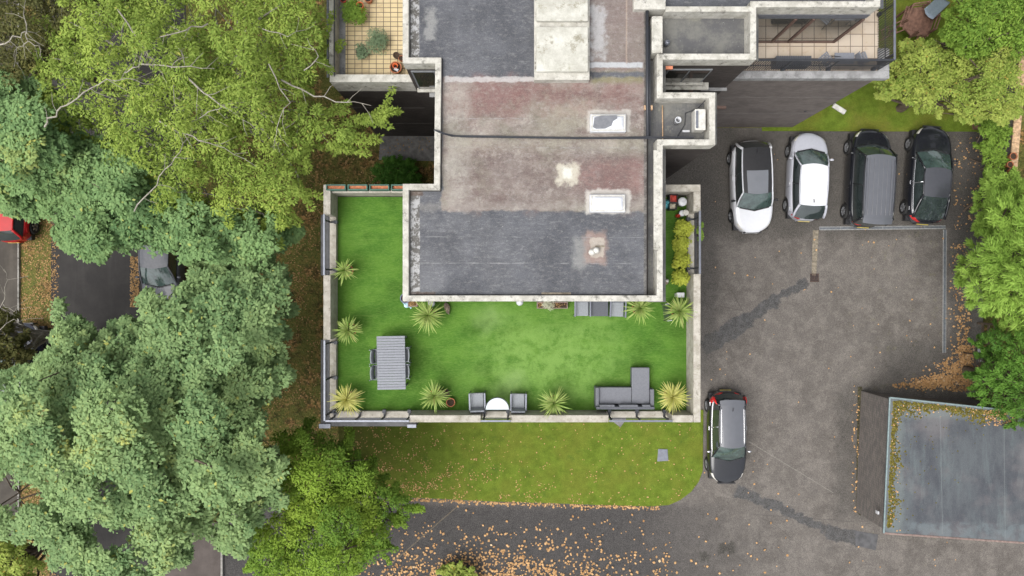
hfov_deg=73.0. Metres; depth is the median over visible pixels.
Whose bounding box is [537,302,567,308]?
trough
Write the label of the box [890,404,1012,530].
roof leaves
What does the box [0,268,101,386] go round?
tree
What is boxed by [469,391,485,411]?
armchair
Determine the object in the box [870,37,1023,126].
tree
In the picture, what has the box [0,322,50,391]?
parked car
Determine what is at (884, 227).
drain channel
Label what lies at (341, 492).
tree
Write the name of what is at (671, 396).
spiky plant
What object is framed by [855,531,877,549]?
tarmac patch
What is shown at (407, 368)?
dining chair
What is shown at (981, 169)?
fence
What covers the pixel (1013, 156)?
pot
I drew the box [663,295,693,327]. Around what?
spiky plant
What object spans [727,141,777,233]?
parked car
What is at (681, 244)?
golden shrub
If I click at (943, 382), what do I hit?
leaf drift
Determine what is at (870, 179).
parked car
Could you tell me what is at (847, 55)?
balcony table
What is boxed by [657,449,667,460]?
inspection cover
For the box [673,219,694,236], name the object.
golden shrub
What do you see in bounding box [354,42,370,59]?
potted sage
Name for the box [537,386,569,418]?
spiky plant
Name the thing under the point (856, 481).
stray leaves
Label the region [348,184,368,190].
planter trough
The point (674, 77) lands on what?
window
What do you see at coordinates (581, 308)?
armchair
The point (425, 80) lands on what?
window
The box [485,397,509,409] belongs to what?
half round table
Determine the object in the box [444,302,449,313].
rock
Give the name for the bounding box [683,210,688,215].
lidded bin
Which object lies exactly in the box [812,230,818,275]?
trench patch
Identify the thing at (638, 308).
spiky plant
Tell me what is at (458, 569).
shrub
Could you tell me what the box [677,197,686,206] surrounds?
lidded bin
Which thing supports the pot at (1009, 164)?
on the garden wall
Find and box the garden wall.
[989,25,1023,182]
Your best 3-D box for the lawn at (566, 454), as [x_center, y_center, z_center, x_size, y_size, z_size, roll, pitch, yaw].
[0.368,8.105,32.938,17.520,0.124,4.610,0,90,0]
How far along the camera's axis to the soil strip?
32.98 m
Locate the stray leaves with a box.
[704,137,979,567]
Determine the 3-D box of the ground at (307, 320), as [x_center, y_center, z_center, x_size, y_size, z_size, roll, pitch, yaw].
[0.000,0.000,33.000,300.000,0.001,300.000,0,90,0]
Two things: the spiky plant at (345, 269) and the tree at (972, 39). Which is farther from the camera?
the tree at (972, 39)
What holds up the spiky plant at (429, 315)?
on the apartment building
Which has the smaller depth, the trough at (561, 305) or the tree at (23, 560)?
the trough at (561, 305)
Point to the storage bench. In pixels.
(792, 57)
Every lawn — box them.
[338,410,702,505]
[762,0,1022,131]
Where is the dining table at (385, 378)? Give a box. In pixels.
[377,336,407,389]
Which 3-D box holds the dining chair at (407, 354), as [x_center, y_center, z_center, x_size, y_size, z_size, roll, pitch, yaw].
[-3.878,2.367,24.749,0.595,0.903,0.530,0,90,0]
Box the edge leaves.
[383,498,659,509]
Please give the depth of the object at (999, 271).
27.86 m
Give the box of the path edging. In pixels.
[221,554,223,575]
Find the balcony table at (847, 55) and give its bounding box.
[832,53,853,63]
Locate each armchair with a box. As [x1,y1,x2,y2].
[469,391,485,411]
[510,392,526,412]
[573,301,590,316]
[608,301,626,317]
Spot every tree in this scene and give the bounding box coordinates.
[0,0,161,103]
[0,65,306,272]
[0,257,301,575]
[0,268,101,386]
[0,535,46,575]
[19,0,402,250]
[242,416,425,575]
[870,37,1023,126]
[930,0,1023,62]
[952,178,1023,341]
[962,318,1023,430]
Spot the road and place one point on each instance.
(97, 295)
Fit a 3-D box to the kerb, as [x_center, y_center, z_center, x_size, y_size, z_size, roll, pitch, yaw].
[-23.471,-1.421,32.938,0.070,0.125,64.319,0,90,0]
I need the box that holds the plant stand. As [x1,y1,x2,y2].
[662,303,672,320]
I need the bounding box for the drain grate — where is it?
[810,274,818,281]
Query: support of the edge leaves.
on the car park
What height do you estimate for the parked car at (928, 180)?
1.449 m
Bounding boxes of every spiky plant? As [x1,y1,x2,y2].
[327,385,364,416]
[329,259,357,285]
[334,314,362,343]
[411,301,446,332]
[419,381,451,413]
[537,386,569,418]
[622,301,655,324]
[657,381,691,414]
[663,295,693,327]
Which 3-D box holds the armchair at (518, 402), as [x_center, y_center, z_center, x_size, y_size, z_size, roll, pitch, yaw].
[0.229,4.087,24.795,0.600,0.810,0.644,1,90,0]
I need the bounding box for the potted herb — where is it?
[339,0,368,24]
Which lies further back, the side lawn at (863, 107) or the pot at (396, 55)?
the side lawn at (863, 107)
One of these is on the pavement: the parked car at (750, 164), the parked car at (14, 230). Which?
the parked car at (14, 230)
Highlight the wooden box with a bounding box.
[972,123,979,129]
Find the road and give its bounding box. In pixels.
[50,0,185,575]
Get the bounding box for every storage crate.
[667,194,677,202]
[667,203,676,210]
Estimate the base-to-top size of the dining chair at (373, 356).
0.903 m
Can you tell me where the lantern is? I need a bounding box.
[675,293,683,297]
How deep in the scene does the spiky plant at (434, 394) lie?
24.36 m
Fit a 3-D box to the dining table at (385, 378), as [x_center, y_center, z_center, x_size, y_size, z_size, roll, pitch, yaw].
[-4.275,2.646,24.832,1.000,0.735,1.891,-1,90,0]
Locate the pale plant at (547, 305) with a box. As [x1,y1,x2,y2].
[542,301,554,310]
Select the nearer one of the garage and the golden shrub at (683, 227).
the golden shrub at (683, 227)
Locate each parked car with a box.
[0,167,39,242]
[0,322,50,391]
[135,245,184,298]
[704,390,751,483]
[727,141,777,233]
[782,132,833,221]
[840,129,897,227]
[899,125,957,224]
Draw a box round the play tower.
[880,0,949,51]
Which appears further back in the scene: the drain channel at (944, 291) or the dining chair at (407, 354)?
the drain channel at (944, 291)
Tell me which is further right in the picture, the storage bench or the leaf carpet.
the storage bench
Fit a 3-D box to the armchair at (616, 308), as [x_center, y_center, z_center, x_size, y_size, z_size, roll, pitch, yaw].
[3.778,0.721,24.795,0.600,0.810,0.644,2,90,0]
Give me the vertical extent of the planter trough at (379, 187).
0.300 m
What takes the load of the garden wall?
on the ground at (307, 320)
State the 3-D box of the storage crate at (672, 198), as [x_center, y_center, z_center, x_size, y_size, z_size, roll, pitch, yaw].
[5.793,-3.205,24.975,0.300,0.450,0.300,0,90,0]
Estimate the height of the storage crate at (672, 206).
0.400 m
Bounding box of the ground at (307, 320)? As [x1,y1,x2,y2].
[19,0,1023,575]
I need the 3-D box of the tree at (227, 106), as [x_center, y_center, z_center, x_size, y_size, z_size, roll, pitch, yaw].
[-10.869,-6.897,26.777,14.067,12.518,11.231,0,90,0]
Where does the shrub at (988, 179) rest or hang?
on the ground at (307, 320)
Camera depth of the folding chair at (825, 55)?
24.76 m
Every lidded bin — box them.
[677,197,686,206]
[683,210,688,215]
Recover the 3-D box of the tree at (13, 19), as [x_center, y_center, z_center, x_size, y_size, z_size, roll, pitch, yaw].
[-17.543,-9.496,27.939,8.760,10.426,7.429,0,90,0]
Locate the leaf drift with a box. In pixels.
[892,243,978,391]
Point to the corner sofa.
(637, 393)
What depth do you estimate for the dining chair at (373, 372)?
24.55 m
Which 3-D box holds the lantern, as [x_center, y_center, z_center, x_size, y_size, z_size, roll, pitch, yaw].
[6.032,0.251,24.970,0.280,0.460,0.180,0,90,0]
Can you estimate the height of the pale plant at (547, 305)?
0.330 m
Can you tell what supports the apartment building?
on the ground at (307, 320)
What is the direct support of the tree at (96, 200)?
on the ground at (307, 320)
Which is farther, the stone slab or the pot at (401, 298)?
the stone slab
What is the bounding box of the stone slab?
[613,419,625,426]
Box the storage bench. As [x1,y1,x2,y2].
[771,56,810,68]
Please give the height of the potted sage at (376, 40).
0.684 m
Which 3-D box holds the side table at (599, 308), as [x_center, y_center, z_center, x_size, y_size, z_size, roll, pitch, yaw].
[3.130,0.708,24.965,0.620,0.470,0.600,0,90,0]
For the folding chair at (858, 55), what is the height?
0.873 m
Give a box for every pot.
[390,61,401,73]
[393,52,399,58]
[400,294,408,302]
[446,398,454,406]
[1004,161,1013,167]
[1007,152,1017,159]
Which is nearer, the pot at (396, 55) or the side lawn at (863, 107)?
the pot at (396, 55)
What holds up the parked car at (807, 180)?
on the car park
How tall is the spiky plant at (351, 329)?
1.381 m
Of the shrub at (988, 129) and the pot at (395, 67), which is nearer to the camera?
the pot at (395, 67)
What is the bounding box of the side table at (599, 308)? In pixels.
[591,301,607,315]
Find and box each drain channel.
[819,225,945,229]
[942,230,946,352]
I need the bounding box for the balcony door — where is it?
[759,18,864,42]
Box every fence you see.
[972,322,995,402]
[978,134,998,240]
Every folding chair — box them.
[818,52,840,70]
[855,51,867,64]
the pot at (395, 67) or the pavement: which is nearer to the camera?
the pot at (395, 67)
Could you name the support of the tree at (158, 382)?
on the ground at (307, 320)
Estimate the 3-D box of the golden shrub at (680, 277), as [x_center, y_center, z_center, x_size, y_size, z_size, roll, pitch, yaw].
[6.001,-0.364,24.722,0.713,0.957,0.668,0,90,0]
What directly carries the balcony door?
in the apartment building
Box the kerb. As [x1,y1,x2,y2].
[17,2,20,512]
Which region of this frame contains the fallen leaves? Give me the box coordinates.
[358,500,788,575]
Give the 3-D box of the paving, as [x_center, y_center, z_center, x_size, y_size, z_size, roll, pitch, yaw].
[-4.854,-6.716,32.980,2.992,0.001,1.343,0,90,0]
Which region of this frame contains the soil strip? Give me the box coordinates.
[856,387,861,515]
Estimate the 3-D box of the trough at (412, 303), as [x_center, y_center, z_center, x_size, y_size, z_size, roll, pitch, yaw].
[-3.593,0.564,25.063,0.364,0.274,0.284,0,90,0]
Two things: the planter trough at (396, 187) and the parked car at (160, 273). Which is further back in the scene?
the parked car at (160, 273)
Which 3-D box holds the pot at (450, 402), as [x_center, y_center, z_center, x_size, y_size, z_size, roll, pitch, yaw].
[-2.218,4.136,25.090,0.324,0.220,0.324,0,90,0]
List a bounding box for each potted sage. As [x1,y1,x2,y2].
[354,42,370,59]
[364,27,388,54]
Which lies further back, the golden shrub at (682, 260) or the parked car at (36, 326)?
the parked car at (36, 326)
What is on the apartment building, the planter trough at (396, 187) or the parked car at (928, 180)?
the planter trough at (396, 187)
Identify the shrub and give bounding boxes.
[368,154,422,185]
[435,560,477,575]
[671,251,692,269]
[671,269,690,285]
[672,234,692,253]
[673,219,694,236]
[694,222,704,242]
[963,165,1023,238]
[968,110,1013,190]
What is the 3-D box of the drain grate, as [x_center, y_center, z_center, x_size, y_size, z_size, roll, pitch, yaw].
[14.424,-0.488,32.984,0.440,0.032,0.400,0,90,0]
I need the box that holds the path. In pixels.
[165,522,220,575]
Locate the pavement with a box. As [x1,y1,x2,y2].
[0,0,17,558]
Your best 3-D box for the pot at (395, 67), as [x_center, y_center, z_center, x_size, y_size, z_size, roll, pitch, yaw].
[-4.192,-7.947,25.005,0.432,0.390,0.432,0,90,0]
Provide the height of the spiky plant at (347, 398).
1.548 m
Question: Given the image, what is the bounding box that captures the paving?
[379,136,434,160]
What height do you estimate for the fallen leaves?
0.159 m
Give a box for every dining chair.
[369,348,387,364]
[369,364,387,380]
[395,362,411,379]
[396,346,411,362]
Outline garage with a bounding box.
[856,391,1023,543]
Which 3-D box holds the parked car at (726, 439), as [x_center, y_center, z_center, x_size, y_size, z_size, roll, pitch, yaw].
[10.037,6.977,32.168,2.080,1.640,4.373,0,90,0]
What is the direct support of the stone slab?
on the lawn at (566, 454)
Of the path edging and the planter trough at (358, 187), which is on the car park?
the path edging
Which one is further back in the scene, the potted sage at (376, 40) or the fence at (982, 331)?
the fence at (982, 331)
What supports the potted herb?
on the apartment building
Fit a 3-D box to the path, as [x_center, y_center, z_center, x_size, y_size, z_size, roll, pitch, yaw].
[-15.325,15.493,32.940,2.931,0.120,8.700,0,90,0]
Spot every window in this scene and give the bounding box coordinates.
[411,71,434,92]
[666,69,712,85]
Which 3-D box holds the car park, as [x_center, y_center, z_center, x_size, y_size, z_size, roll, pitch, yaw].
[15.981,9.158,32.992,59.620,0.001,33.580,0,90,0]
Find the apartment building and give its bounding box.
[319,0,895,427]
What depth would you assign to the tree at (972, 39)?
27.95 m
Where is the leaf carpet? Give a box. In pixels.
[20,96,433,575]
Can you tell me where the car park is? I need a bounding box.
[224,128,1023,575]
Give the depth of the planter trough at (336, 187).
24.15 m
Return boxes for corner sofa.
[594,367,654,409]
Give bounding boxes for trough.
[326,184,347,190]
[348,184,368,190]
[369,184,390,190]
[391,184,402,190]
[408,301,417,306]
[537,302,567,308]

